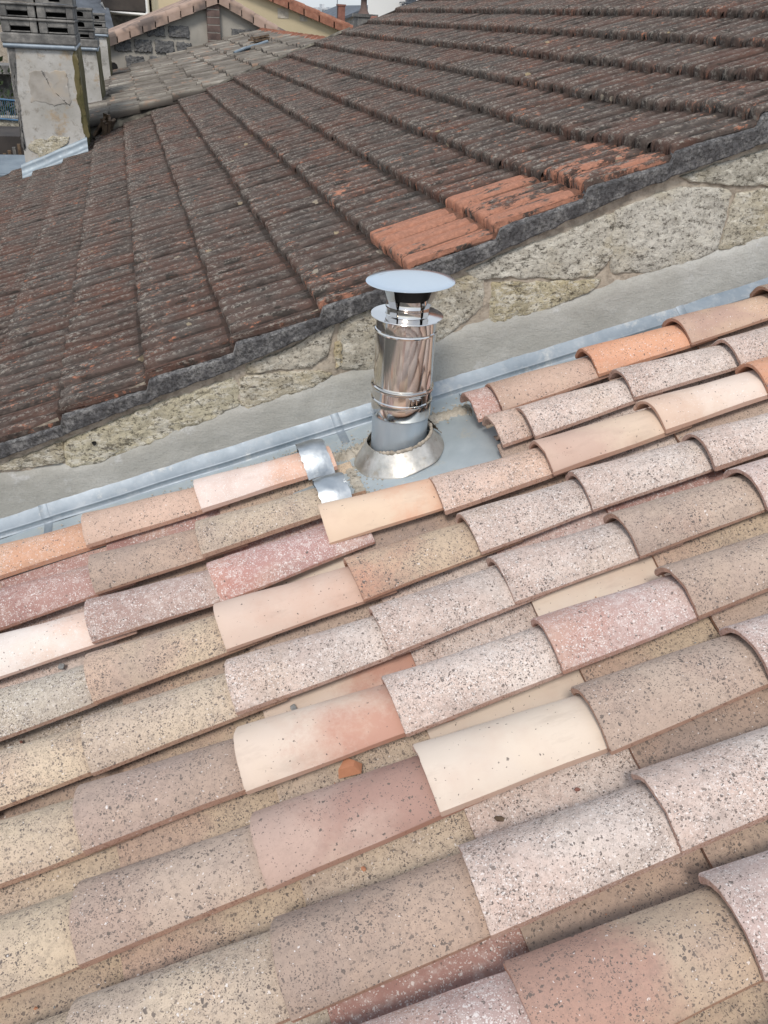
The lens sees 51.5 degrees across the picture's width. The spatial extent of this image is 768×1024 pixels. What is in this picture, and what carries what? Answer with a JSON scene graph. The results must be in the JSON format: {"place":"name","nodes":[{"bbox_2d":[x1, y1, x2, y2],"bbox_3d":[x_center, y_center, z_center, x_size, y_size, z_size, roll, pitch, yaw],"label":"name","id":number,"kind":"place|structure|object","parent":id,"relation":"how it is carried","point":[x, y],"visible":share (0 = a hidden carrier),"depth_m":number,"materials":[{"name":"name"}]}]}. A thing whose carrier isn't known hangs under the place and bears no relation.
{"place":"outdoors","nodes":[
{"label":"outdoors","id":0,"kind":"place"},
{"bbox_2d":[0,126,23,154],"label":"dark shed","id":1,"kind":"structure","parent":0,"point":[10,142],"depth_m":10.87,"materials":[{"name":"concrete"}]},
{"bbox_2d":[0,98,18,126],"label":"blue railing","id":2,"kind":"object","parent":1,"relation":"on","point":[6,120],"visible":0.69,"depth_m":11.72,"materials":[{"name":"metal"}]},
{"bbox_2d":[0,1,33,62],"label":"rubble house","id":3,"kind":"structure","parent":0,"point":[3,52],"depth_m":27.40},
{"bbox_2d":[46,0,113,28],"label":"slate roof house","id":4,"kind":"structure","parent":0,"point":[96,6],"depth_m":20.86,"materials":[{"name":"concrete"}]},
{"bbox_2d":[108,0,285,69],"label":"gable house","id":5,"kind":"structure","parent":0,"point":[180,25],"depth_m":13.81,"materials":[{"name":"stone"}]},
{"bbox_2d":[88,27,349,138],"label":"lichened tile roof","id":6,"kind":"structure","parent":0,"point":[134,91],"depth_m":9.94,"materials":[{"name":"ceramic"}]},
{"bbox_2d":[76,7,105,102],"bbox_3d":[-3.815,-5.405,9.899,0.625,1.480,0.918,-6,33,-15],"label":"chimney stack","id":7,"kind":"object","parent":6,"relation":"on","point":[92,62],"visible":0.37,"depth_m":9.51,"materials":[{"name":"paint"}]},
{"bbox_2d":[93,13,112,79],"bbox_3d":[-4.628,-7.174,12.721,0.545,1.365,0.868,-6,33,-15],"label":"chimney stack","id":8,"kind":"object","parent":6,"relation":"on","point":[101,32],"visible":0.29,"depth_m":12.32,"materials":[{"name":"paint"}]},
{"bbox_2d":[233,40,268,52],"bbox_3d":[-1.840,-6.426,11.012,0.052,0.191,0.600,28,39,34],"label":"fallen strip","id":9,"kind":"object","parent":6,"relation":"on","point":[247,47],"visible":0.77,"depth_m":10.96,"materials":[{"name":"metal"}]},
{"bbox_2d":[248,34,269,43],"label":"broken tiles","id":10,"kind":"object","parent":6,"relation":"on","point":[258,39],"visible":0.87,"depth_m":11.47,"materials":[{"name":"brown ceramic"}]},
{"bbox_2d":[315,4,327,10],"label":"tower block","id":11,"kind":"structure","parent":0,"point":[321,8],"depth_m":265.38,"materials":[{"name":"stone"}]},
{"bbox_2d":[296,0,367,7],"label":"sky","id":12,"kind":"structure","parent":0,"point":[312,3],"materials":[{"name":"white"}]},
{"bbox_2d":[322,5,367,24],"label":"grey roof house","id":13,"kind":"structure","parent":0,"point":[349,10],"depth_m":28.11,"materials":[{"name":"paint"}]},
{"bbox_2d":[336,0,345,20],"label":"brick chimney","id":14,"kind":"object","parent":13,"relation":"on","point":[340,11],"visible":0.53,"depth_m":26.00,"materials":[{"name":"brick"}]},
{"label":"ground","id":15,"kind":"structure","parent":0,"visible":0},
{"bbox_2d":[0,23,16,115],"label":"courtyard tree","id":16,"kind":"object","parent":15,"relation":"on","point":[2,96],"visible":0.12,"depth_m":14.87,"materials":[{"name":"green plant"}]},
{"bbox_2d":[0,62,16,115],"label":"courtyard wall","id":17,"kind":"structure","parent":15,"relation":"on","point":[5,79],"depth_m":16.41,"materials":[{"name":"concrete"}]},
{"bbox_2d":[0,155,24,176],"bbox_3d":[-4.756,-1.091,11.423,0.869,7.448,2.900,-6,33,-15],"label":"box gutter","id":18,"kind":"object","parent":15,"relation":"on","point":[9,164],"visible":0.1,"depth_m":9.96,"materials":[{"name":"metal"}]},
{"bbox_2d":[100,0,149,26],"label":"brown building","id":19,"kind":"structure","parent":15,"relation":"on","point":[122,11],"depth_m":21.21,"materials":[{"name":"concrete"}]},
{"bbox_2d":[149,0,352,36],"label":"cream house","id":20,"kind":"structure","parent":15,"relation":"on","point":[293,16],"depth_m":18.89,"materials":[{"name":"ceramic"}]},
{"bbox_2d":[0,284,767,1023],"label":"canal tile roof","id":21,"kind":"structure","parent":15,"relation":"on","point":[196,640],"depth_m":1.65,"materials":[{"name":"ceramic"}]},
{"bbox_2d":[58,663,64,669],"bbox_3d":[-0.863,0.413,2.129,0.018,0.013,0.016,-14,36,-26],"label":"pebble","id":22,"kind":"object","parent":21,"relation":"on","point":[61,666],"visible":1,"depth_m":2.13,"materials":[{"name":"grey stone"}]},
{"bbox_2d":[290,704,296,709],"bbox_3d":[-0.209,0.449,1.833,0.014,0.010,0.022,-22,21,-14],"label":"pebble","id":23,"kind":"object","parent":21,"relation":"on","point":[292,706],"visible":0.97,"depth_m":1.83,"materials":[{"name":"grey stone"}]},
{"bbox_2d":[338,758,361,778],"bbox_3d":[-0.067,0.534,1.656,0.044,0.032,0.046,15,33,18],"label":"clay shard","id":24,"kind":"object","parent":21,"relation":"on","point":[349,767],"visible":0.94,"depth_m":1.65,"materials":[{"name":"orange ceramic"}]},
{"bbox_2d":[0,277,767,577],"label":"zinc flashing","id":25,"kind":"object","parent":21,"relation":"on","point":[472,441],"visible":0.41,"depth_m":2.81,"materials":[{"name":"grey metal"}]},
{"bbox_2d":[41,397,471,528],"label":"mortar crumbs","id":26,"kind":"object","parent":25,"relation":"on","point":[340,451],"visible":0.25,"depth_m":2.76,"materials":[{"name":"grey concrete"}]},
{"bbox_2d":[354,269,455,478],"bbox_3d":[0.064,-0.423,2.506,0.295,0.618,0.301,-6,33,-15],"label":"flue pipe","id":27,"kind":"object","parent":25,"relation":"on","point":[407,317],"visible":1,"depth_m":2.44,"materials":[{"name":"metal"}]},
{"bbox_2d":[26,576,748,1009],"bbox_3d":[0.135,0.430,1.757,2.206,0.648,1.617,-6,33,-15],"label":"roof grit","id":28,"kind":"object","parent":21,"relation":"on","point":[448,854],"visible":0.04,"depth_m":1.42,"materials":[{"name":"stone"}]},
{"bbox_2d":[494,816,504,821],"bbox_3d":[0.217,0.576,1.496,0.014,0.009,0.020,-24,41,-37],"label":"dark chip","id":29,"kind":"object","parent":21,"relation":"on","point":[499,818],"visible":1,"depth_m":1.49,"materials":[{"name":"brown stone"}]},
{"bbox_2d":[0,143,767,538],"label":"party wall","id":30,"kind":"structure","parent":15,"relation":"on","point":[676,241],"depth_m":2.77,"materials":[{"name":"stone"}]},
{"bbox_2d":[0,0,767,458],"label":"interlocking tile roof","id":31,"kind":"structure","parent":30,"relation":"on","point":[262,210],"depth_m":3.64,"materials":[{"name":"ceramic"}]},
{"bbox_2d":[0,0,90,177],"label":"chimney stack","id":32,"kind":"object","parent":31,"relation":"on","point":[40,39],"visible":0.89,"depth_m":7.34,"materials":[{"name":"paint"}]},
{"bbox_2d":[93,113,115,136],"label":"broken tiles","id":33,"kind":"object","parent":31,"relation":"on","point":[106,125],"visible":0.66,"depth_m":8.14,"materials":[{"name":"brown ceramic"}]},
{"bbox_2d":[352,0,377,26],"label":"finial chimney","id":34,"kind":"object","parent":31,"relation":"on","point":[362,15],"visible":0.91,"depth_m":10.28,"materials":[{"name":"concrete"}]},
{"bbox_2d":[368,0,416,16],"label":"white building","id":35,"kind":"structure","parent":15,"relation":"on","point":[379,7],"depth_m":17.56,"materials":[{"name":"stone"}]}
]}

